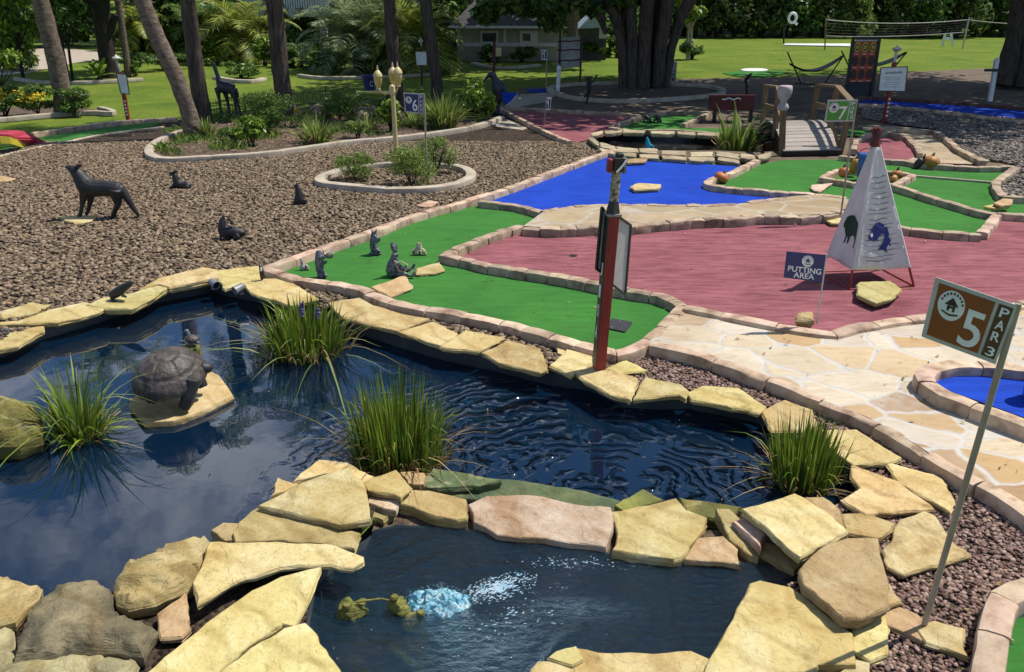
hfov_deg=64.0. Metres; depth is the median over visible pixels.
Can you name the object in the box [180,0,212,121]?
palm tree
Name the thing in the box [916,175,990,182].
timber strip
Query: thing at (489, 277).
fallen leaves
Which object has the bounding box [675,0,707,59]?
broadleaf tree
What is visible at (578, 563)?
foam
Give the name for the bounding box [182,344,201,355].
flagstone
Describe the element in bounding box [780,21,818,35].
wood tree
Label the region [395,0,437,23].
bush
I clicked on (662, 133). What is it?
flagstone
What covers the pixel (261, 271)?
light
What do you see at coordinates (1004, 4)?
wood tree
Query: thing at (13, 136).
ramp bridge
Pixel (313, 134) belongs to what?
grass tuft
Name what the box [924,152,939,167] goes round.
gourd
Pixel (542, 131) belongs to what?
stone kerb
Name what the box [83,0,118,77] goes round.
oak tree
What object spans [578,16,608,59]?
shed
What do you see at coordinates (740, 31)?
wood tree
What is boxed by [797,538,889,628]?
flagstone
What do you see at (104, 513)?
pond water
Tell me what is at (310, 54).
cycad
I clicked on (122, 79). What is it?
notice post
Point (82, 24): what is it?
bush
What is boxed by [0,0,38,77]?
broadleaf tree
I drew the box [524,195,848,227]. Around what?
flagstone strip
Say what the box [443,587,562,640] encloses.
foam
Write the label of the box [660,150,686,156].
flagstone
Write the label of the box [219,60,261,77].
shrub
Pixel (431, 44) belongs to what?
palm tree
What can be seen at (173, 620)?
flagstone
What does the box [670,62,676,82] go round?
sandwich board
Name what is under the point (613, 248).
red sign post
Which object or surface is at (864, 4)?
wood tree
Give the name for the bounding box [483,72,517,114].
bird statue
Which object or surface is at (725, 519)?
flagstone
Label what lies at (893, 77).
notice post
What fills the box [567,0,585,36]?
oak tree
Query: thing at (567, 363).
flagstone
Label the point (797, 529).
flagstone
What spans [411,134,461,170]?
shrub
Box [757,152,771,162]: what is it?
flagstone
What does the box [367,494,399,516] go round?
flagstone
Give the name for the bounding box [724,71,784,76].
green putting carpet
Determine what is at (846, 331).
stone kerb
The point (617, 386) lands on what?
flagstone
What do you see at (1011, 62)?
oak tree
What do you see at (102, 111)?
stone kerb
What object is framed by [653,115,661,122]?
creature statue
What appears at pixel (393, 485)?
flagstone
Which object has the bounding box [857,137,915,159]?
red putting carpet
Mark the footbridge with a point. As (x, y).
(812, 136)
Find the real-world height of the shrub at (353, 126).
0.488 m
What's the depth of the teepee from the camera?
10.55 m
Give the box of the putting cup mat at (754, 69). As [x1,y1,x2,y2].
[741,68,767,70]
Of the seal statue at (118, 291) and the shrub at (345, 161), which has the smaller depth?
the seal statue at (118, 291)
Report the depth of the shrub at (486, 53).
49.31 m
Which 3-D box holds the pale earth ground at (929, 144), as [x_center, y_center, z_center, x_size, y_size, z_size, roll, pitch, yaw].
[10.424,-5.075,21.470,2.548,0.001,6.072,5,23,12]
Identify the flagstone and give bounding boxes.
[0,176,15,182]
[0,302,48,320]
[0,302,103,326]
[0,326,44,353]
[57,215,97,225]
[86,285,168,314]
[129,372,233,427]
[140,267,218,292]
[149,567,321,671]
[157,593,191,643]
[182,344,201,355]
[192,542,363,609]
[211,523,238,542]
[217,266,259,292]
[222,623,340,671]
[233,508,360,553]
[244,278,319,309]
[258,468,371,529]
[271,478,298,498]
[293,460,373,483]
[328,298,429,334]
[364,470,412,502]
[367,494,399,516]
[371,276,412,297]
[372,511,395,526]
[398,322,457,348]
[399,472,425,490]
[399,490,467,528]
[416,262,444,276]
[417,200,437,207]
[424,468,501,494]
[439,330,505,355]
[448,478,620,511]
[468,495,613,552]
[481,340,547,376]
[530,648,708,671]
[547,646,583,666]
[549,349,592,379]
[556,347,565,355]
[576,367,637,404]
[588,136,598,148]
[590,131,602,138]
[599,142,615,149]
[599,148,614,156]
[604,130,621,136]
[606,361,647,374]
[611,498,706,566]
[614,489,662,511]
[616,147,638,155]
[622,130,644,135]
[623,153,636,158]
[627,158,647,164]
[629,183,660,192]
[633,377,688,403]
[639,148,657,154]
[639,154,658,161]
[650,131,674,136]
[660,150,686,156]
[662,155,686,163]
[677,131,695,138]
[679,498,742,529]
[683,536,738,569]
[687,157,714,163]
[687,386,765,417]
[690,152,712,156]
[696,132,719,138]
[704,581,855,671]
[715,152,739,159]
[715,509,759,563]
[717,157,739,165]
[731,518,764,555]
[740,154,755,162]
[740,493,848,563]
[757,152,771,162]
[759,541,803,576]
[760,400,817,435]
[795,312,814,327]
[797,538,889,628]
[805,497,845,528]
[810,183,832,193]
[822,430,901,468]
[827,218,840,225]
[840,465,934,517]
[840,660,869,671]
[841,513,895,542]
[850,614,889,665]
[855,281,901,307]
[880,511,971,578]
[885,607,921,644]
[886,463,954,515]
[888,585,902,608]
[915,621,969,662]
[983,204,1009,210]
[993,198,1012,207]
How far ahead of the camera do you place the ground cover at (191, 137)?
23.27 m
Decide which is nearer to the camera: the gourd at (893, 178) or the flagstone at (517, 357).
the flagstone at (517, 357)
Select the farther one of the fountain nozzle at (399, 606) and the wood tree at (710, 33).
the wood tree at (710, 33)
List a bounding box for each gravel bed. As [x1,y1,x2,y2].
[0,113,1023,671]
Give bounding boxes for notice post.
[112,54,129,119]
[415,37,426,84]
[492,41,501,71]
[878,45,907,122]
[984,58,1003,101]
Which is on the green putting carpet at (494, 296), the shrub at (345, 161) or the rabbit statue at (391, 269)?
the rabbit statue at (391, 269)
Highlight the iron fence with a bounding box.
[210,83,353,112]
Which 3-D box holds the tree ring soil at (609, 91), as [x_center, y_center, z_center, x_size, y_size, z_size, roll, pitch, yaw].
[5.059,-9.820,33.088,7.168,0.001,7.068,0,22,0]
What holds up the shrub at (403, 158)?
on the island gravel at (443, 178)
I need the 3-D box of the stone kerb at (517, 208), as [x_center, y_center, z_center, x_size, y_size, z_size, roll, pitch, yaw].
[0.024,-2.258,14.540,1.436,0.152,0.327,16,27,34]
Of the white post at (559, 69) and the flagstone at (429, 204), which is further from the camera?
the white post at (559, 69)
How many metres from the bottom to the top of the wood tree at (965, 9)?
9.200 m
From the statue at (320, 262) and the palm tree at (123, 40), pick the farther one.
the palm tree at (123, 40)
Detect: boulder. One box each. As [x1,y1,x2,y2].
[0,396,44,459]
[0,576,43,632]
[0,627,140,671]
[13,580,158,667]
[113,536,209,618]
[310,101,328,119]
[353,99,375,121]
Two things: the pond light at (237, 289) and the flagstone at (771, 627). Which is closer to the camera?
the flagstone at (771, 627)
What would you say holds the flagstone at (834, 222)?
on the red putting carpet at (724, 273)
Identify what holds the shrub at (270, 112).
on the planting bed soil at (265, 144)
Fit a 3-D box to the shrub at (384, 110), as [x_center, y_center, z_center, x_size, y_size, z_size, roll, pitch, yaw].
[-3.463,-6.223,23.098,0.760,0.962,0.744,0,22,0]
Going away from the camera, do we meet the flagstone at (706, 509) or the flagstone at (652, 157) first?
the flagstone at (706, 509)
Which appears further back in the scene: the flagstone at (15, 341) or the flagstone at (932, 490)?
the flagstone at (15, 341)
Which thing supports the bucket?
on the green putting carpet at (794, 175)
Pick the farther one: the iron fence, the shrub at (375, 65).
the shrub at (375, 65)
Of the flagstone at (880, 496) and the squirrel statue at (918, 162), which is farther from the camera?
the squirrel statue at (918, 162)
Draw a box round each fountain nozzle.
[321,591,392,619]
[387,594,424,616]
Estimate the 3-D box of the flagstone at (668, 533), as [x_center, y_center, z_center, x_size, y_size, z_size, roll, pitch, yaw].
[1.061,1.433,5.915,0.758,0.163,0.780,0,22,0]
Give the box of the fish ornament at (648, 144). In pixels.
[645,137,653,146]
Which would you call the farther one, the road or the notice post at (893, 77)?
the road
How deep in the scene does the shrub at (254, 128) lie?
20.79 m
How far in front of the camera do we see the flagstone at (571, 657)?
4.60 m
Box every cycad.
[77,58,115,79]
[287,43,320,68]
[294,50,327,65]
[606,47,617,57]
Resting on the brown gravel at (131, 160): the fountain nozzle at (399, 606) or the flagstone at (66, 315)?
the flagstone at (66, 315)
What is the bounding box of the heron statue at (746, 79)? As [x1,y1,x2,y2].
[744,73,751,94]
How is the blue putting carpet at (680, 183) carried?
on the ground at (150, 95)
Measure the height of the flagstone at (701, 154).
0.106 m
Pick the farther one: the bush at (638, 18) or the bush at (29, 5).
the bush at (638, 18)
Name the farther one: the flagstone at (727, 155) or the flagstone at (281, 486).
the flagstone at (727, 155)
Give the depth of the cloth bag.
19.26 m
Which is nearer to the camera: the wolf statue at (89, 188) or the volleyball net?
the wolf statue at (89, 188)
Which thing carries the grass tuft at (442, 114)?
on the planting bed soil at (265, 144)
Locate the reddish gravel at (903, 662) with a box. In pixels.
[608,355,1023,671]
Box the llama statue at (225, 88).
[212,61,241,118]
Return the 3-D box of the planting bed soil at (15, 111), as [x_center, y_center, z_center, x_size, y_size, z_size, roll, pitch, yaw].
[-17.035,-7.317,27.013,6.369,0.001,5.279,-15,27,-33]
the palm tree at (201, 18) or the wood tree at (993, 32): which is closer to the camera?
the palm tree at (201, 18)
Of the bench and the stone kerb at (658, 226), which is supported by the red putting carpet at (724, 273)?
the stone kerb at (658, 226)
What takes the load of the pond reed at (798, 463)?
on the pond water at (104, 513)
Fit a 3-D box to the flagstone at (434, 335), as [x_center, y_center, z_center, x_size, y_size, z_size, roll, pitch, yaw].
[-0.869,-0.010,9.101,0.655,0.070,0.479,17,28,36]
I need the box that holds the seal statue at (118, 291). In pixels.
[108,281,132,301]
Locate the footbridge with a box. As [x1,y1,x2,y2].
[759,84,853,156]
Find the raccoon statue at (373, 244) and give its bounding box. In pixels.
[369,229,381,254]
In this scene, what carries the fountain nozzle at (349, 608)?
in the fountain pond water at (633, 608)
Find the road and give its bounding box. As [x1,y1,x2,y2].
[0,49,98,74]
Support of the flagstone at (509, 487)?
in the pond water at (104, 513)
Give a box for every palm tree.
[31,0,72,112]
[110,1,168,60]
[114,0,131,76]
[134,0,202,137]
[159,0,234,57]
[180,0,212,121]
[195,0,301,65]
[266,0,297,119]
[290,0,414,75]
[353,0,467,76]
[383,0,404,109]
[420,0,444,102]
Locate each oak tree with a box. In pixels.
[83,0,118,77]
[468,0,695,87]
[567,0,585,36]
[995,0,1023,89]
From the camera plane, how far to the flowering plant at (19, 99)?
26.16 m
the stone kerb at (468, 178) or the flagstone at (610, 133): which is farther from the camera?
the flagstone at (610, 133)
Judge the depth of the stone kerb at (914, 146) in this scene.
21.09 m
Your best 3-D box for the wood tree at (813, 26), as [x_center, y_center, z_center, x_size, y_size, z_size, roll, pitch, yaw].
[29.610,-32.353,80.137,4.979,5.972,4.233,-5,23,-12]
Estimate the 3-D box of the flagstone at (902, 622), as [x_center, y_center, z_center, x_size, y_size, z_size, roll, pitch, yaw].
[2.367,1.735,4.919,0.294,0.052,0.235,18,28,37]
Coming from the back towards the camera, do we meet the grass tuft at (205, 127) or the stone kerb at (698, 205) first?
the grass tuft at (205, 127)
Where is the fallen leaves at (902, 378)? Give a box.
[687,309,1023,472]
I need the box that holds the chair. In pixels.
[941,34,953,45]
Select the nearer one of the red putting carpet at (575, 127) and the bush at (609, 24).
the red putting carpet at (575, 127)
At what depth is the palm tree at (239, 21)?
47.49 m
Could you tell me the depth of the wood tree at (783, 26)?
79.99 m
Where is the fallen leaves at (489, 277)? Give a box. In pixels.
[311,216,642,326]
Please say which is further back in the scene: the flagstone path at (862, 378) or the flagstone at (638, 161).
the flagstone at (638, 161)
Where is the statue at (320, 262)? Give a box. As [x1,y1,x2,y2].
[315,250,333,278]
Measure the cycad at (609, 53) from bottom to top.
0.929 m
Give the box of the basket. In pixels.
[395,261,415,275]
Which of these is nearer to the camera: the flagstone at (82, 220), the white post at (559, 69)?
the flagstone at (82, 220)
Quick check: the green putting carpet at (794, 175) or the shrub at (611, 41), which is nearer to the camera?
the green putting carpet at (794, 175)
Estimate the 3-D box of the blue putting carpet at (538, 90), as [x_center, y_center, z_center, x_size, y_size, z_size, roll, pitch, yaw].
[1.064,-10.170,33.941,0.906,0.001,1.812,0,22,0]
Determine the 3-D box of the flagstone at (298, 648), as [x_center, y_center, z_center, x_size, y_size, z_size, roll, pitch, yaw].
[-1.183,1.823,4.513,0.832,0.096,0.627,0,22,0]
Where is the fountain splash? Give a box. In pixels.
[405,582,473,617]
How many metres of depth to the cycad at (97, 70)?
38.67 m
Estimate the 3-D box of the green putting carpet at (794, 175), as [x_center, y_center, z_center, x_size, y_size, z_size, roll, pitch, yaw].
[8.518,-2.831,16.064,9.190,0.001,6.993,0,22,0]
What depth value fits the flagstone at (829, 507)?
6.00 m
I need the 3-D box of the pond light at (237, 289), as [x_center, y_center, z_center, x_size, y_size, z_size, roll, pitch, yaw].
[-3.493,-0.596,10.488,0.119,0.156,0.165,19,29,39]
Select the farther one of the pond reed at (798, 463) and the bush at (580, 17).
the bush at (580, 17)
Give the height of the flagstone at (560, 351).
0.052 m
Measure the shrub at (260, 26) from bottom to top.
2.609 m
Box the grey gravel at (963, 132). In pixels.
[861,102,1023,195]
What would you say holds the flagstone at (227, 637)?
on the gravel bed at (208, 613)
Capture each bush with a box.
[0,28,39,69]
[6,2,33,20]
[22,7,40,46]
[40,5,88,45]
[62,0,119,44]
[93,0,133,49]
[152,0,204,54]
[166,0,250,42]
[200,33,220,64]
[260,0,329,53]
[306,0,348,45]
[332,30,351,56]
[335,0,383,45]
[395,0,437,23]
[417,0,458,36]
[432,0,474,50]
[563,9,607,36]
[606,6,639,35]
[607,5,673,34]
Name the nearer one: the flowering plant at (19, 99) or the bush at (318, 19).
the flowering plant at (19, 99)
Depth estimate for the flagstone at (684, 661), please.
4.58 m
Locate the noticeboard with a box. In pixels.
[556,30,581,81]
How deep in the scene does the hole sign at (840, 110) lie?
13.26 m
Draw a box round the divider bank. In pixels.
[372,507,778,561]
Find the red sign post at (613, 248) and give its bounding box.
[592,152,631,370]
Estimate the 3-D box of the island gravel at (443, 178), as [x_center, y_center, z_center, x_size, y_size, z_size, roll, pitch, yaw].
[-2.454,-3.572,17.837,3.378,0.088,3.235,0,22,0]
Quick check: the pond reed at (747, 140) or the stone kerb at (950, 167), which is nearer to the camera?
the stone kerb at (950, 167)
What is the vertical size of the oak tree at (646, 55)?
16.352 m
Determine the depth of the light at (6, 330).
9.09 m
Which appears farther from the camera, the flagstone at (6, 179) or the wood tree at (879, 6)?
the wood tree at (879, 6)
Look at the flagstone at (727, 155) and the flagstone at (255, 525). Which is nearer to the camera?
the flagstone at (255, 525)
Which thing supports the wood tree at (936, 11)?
on the ground at (150, 95)
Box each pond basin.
[0,286,856,542]
[306,536,370,625]
[596,133,778,151]
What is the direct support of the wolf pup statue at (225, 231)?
on the brown gravel at (131, 160)
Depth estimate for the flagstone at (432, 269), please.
11.27 m
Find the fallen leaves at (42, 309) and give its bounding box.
[1,119,569,333]
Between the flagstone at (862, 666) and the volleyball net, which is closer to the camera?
the flagstone at (862, 666)
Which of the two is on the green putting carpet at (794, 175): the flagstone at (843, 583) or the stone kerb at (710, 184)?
the stone kerb at (710, 184)
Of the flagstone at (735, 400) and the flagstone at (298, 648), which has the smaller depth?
the flagstone at (298, 648)
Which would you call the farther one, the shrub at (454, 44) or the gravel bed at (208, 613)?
the shrub at (454, 44)
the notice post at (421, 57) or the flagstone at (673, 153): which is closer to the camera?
the flagstone at (673, 153)
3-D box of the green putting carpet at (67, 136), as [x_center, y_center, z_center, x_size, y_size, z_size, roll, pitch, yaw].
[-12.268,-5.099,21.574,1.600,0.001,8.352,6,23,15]
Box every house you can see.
[234,0,344,51]
[449,0,566,60]
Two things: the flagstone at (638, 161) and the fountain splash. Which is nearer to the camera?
the fountain splash
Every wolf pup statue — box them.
[169,169,191,188]
[218,215,245,240]
[292,182,307,204]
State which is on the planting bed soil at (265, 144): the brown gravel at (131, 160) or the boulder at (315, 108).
the boulder at (315, 108)
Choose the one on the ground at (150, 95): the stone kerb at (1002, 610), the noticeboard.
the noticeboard
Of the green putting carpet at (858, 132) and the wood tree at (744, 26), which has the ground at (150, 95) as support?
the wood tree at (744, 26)
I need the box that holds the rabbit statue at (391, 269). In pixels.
[386,242,415,276]
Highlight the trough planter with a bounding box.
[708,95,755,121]
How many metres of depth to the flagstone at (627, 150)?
19.90 m
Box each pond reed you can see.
[0,343,161,473]
[198,290,404,515]
[273,363,505,496]
[701,402,861,497]
[709,100,773,150]
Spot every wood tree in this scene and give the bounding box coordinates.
[670,0,719,35]
[677,0,712,36]
[684,0,749,37]
[706,6,732,35]
[707,0,768,37]
[728,4,766,36]
[744,0,802,36]
[761,0,813,36]
[764,0,815,37]
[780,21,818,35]
[791,0,840,37]
[811,0,857,37]
[836,0,877,35]
[848,1,874,35]
[870,0,907,35]
[879,0,917,36]
[879,0,933,37]
[892,0,954,37]
[927,0,995,37]
[928,2,961,35]
[950,0,999,35]
[964,0,1009,35]
[991,0,1009,36]
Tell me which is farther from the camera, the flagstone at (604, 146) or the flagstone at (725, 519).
the flagstone at (604, 146)
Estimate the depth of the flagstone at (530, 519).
5.95 m
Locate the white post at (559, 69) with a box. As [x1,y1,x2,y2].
[556,65,561,90]
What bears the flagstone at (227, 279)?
on the gravel bed at (208, 613)
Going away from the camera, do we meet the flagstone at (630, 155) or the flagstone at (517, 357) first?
the flagstone at (517, 357)
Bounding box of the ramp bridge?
[0,130,45,147]
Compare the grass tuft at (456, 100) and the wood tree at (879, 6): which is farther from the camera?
the wood tree at (879, 6)
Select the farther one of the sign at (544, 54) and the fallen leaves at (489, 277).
the sign at (544, 54)
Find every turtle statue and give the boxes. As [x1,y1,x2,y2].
[131,346,212,410]
[180,329,199,344]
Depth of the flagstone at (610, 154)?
19.61 m
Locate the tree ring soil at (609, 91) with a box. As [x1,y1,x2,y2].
[554,85,717,98]
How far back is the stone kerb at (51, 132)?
24.10 m
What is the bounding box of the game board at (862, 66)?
[845,37,880,96]
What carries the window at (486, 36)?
in the house at (508, 33)
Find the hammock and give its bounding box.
[787,51,907,86]
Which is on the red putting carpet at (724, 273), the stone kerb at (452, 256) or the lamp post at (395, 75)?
the stone kerb at (452, 256)
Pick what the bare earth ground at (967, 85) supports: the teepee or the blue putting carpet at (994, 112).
the blue putting carpet at (994, 112)
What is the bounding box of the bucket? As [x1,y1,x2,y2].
[857,148,869,177]
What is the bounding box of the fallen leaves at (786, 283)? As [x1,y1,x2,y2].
[487,224,1022,311]
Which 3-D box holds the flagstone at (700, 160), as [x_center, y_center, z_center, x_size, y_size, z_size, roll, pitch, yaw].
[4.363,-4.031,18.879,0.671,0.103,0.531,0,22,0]
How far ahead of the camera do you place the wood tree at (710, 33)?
84.24 m
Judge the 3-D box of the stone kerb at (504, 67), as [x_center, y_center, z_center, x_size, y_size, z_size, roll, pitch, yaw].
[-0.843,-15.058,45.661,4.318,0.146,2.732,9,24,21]
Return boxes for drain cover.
[609,318,631,332]
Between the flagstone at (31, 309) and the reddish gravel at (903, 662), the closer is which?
the reddish gravel at (903, 662)
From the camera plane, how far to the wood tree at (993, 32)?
83.41 m
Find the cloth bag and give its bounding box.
[777,85,792,110]
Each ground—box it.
[0,17,1004,621]
[502,68,1023,165]
[862,126,989,163]
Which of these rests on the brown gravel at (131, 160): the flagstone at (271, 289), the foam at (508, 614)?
the flagstone at (271, 289)
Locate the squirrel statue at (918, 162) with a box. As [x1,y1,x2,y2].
[914,154,925,168]
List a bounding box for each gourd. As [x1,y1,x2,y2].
[714,170,727,182]
[838,163,848,177]
[849,156,857,173]
[889,172,897,182]
[892,166,902,177]
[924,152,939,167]
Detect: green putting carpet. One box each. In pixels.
[0,122,161,152]
[285,206,670,349]
[622,115,754,133]
[717,159,1023,232]
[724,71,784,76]
[838,130,894,135]
[1006,616,1023,671]
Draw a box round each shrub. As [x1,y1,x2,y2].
[120,50,185,69]
[130,59,142,75]
[217,126,241,139]
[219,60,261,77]
[233,114,266,146]
[238,88,297,132]
[250,21,267,35]
[251,36,270,65]
[269,42,310,65]
[307,50,350,73]
[320,90,379,117]
[331,151,376,180]
[343,121,369,137]
[350,39,387,71]
[375,98,400,131]
[379,143,439,185]
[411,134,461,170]
[438,30,457,57]
[456,79,497,118]
[478,43,500,61]
[506,45,538,62]
[583,41,607,53]
[607,35,617,57]
[677,37,704,59]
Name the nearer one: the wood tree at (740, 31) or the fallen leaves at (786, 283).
the fallen leaves at (786, 283)
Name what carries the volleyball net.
on the ground at (150, 95)
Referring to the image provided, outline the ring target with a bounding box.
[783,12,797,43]
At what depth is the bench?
27.54 m
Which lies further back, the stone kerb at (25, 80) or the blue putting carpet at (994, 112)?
the stone kerb at (25, 80)
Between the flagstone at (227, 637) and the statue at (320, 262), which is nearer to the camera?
the flagstone at (227, 637)
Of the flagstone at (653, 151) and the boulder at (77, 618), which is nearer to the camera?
the boulder at (77, 618)
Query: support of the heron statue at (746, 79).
on the bare earth ground at (967, 85)
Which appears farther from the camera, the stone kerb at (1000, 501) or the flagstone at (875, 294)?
the flagstone at (875, 294)
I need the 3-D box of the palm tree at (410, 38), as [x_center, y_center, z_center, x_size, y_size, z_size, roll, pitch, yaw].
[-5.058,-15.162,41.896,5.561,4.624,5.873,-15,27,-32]
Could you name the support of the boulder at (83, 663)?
on the gravel bed at (208, 613)
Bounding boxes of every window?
[480,31,497,42]
[520,31,537,42]
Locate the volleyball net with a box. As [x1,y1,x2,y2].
[824,17,1006,49]
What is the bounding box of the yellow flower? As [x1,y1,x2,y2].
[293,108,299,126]
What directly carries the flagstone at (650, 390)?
on the reddish gravel at (903, 662)
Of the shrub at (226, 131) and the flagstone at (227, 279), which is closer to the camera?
the flagstone at (227, 279)
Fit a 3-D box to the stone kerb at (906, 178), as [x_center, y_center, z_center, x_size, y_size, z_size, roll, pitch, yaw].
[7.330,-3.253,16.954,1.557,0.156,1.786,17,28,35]
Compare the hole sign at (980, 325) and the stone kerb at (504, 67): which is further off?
the stone kerb at (504, 67)
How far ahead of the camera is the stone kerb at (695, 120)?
24.96 m
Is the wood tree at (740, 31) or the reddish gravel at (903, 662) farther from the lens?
the wood tree at (740, 31)
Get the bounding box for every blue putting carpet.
[493,157,774,209]
[527,88,547,92]
[857,100,1023,118]
[937,375,1023,416]
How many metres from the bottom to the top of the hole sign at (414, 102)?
1.841 m
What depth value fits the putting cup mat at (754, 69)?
43.84 m
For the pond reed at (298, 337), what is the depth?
8.92 m
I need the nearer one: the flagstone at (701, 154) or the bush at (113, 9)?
the flagstone at (701, 154)
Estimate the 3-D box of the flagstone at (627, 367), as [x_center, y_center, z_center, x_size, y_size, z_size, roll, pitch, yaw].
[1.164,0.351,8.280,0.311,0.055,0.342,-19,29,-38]
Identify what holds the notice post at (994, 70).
on the bare earth ground at (967, 85)
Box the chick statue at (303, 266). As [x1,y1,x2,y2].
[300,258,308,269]
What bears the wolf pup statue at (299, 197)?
on the brown gravel at (131, 160)
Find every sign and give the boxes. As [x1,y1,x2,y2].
[403,93,427,184]
[542,50,547,87]
[544,98,550,124]
[784,251,827,323]
[824,99,857,213]
[921,277,1021,625]
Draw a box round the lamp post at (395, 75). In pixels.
[373,62,401,150]
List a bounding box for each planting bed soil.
[0,107,96,116]
[155,104,498,156]
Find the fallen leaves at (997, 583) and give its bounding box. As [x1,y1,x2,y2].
[642,358,1014,669]
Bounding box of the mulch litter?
[158,105,491,153]
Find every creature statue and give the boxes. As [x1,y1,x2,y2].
[643,115,651,122]
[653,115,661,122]
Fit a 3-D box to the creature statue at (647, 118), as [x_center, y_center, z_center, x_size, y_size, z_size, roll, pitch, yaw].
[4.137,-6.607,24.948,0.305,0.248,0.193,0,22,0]
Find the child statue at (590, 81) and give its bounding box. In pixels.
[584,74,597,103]
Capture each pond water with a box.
[0,293,854,595]
[309,525,797,671]
[599,137,778,151]
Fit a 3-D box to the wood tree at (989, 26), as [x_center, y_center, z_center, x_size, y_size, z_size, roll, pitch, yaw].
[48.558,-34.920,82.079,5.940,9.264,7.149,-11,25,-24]
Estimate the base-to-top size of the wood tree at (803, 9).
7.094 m
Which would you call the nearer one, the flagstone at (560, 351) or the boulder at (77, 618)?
the boulder at (77, 618)
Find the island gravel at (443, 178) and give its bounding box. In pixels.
[328,159,464,186]
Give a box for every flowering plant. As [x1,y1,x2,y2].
[0,84,26,115]
[5,83,55,113]
[56,86,92,115]
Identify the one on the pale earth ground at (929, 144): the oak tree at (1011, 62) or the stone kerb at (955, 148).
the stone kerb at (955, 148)
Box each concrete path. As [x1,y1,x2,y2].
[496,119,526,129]
[508,92,554,106]
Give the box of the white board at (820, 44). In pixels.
[783,43,849,46]
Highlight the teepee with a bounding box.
[825,127,914,289]
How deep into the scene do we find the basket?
11.01 m
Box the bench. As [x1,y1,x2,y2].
[356,91,388,100]
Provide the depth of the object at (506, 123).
24.50 m
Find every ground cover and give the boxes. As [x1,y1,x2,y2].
[150,96,492,154]
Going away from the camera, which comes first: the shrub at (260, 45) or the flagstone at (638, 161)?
the flagstone at (638, 161)
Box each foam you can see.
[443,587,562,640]
[459,571,536,603]
[506,556,639,569]
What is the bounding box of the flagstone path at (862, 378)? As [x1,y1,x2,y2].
[649,310,1023,501]
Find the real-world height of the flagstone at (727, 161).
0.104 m
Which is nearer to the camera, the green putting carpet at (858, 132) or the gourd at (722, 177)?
the gourd at (722, 177)
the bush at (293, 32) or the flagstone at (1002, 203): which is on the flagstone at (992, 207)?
the flagstone at (1002, 203)
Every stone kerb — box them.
[0,106,116,121]
[0,126,163,156]
[13,77,143,84]
[30,117,177,136]
[144,116,504,162]
[212,76,266,82]
[263,149,617,270]
[263,268,684,363]
[297,73,429,79]
[314,162,476,194]
[438,225,685,310]
[471,62,540,68]
[478,200,540,216]
[500,107,571,144]
[502,106,642,127]
[522,210,843,237]
[540,197,787,212]
[546,81,725,102]
[608,127,742,137]
[645,111,708,116]
[648,341,1023,532]
[680,112,710,127]
[682,300,1023,339]
[703,159,846,198]
[818,169,915,187]
[838,155,1014,171]
[850,131,922,157]
[858,103,1023,122]
[866,96,1023,110]
[891,185,1023,221]
[896,128,986,165]
[901,225,981,241]
[911,360,1023,439]
[969,578,1023,671]
[976,214,1001,239]
[989,167,1023,203]
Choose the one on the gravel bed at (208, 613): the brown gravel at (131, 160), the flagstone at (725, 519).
the brown gravel at (131, 160)
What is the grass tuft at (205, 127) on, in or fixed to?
on the planting bed soil at (265, 144)
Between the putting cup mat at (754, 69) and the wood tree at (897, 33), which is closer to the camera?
the putting cup mat at (754, 69)
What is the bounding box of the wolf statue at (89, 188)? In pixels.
[65,163,139,219]
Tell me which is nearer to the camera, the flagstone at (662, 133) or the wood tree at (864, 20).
the flagstone at (662, 133)
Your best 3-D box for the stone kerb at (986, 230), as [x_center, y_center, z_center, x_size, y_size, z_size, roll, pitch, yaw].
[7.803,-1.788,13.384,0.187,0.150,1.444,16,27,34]
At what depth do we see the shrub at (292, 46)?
45.92 m
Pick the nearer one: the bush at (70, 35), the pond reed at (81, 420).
the pond reed at (81, 420)
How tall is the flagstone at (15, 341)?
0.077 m
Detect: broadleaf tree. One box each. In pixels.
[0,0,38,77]
[0,47,22,87]
[49,0,86,80]
[128,0,179,28]
[179,0,236,31]
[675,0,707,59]
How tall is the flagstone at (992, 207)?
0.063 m
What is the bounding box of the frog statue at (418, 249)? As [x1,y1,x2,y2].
[411,242,426,254]
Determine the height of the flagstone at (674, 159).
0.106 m
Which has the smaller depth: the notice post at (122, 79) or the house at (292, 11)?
the notice post at (122, 79)
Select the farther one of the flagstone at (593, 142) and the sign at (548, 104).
the sign at (548, 104)
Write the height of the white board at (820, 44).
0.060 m
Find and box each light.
[1,328,9,335]
[208,278,220,289]
[231,283,244,294]
[259,264,263,279]
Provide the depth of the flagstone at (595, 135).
22.12 m
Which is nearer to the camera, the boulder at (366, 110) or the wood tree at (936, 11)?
the boulder at (366, 110)
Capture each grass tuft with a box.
[190,116,217,135]
[272,114,348,144]
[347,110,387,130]
[400,109,428,127]
[404,90,502,128]
[451,92,463,105]
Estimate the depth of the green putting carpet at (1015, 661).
4.73 m
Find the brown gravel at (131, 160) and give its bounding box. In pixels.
[0,140,616,367]
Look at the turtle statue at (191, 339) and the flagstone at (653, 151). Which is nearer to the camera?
the turtle statue at (191, 339)
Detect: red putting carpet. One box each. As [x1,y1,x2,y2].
[461,220,1023,330]
[508,110,629,141]
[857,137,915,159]

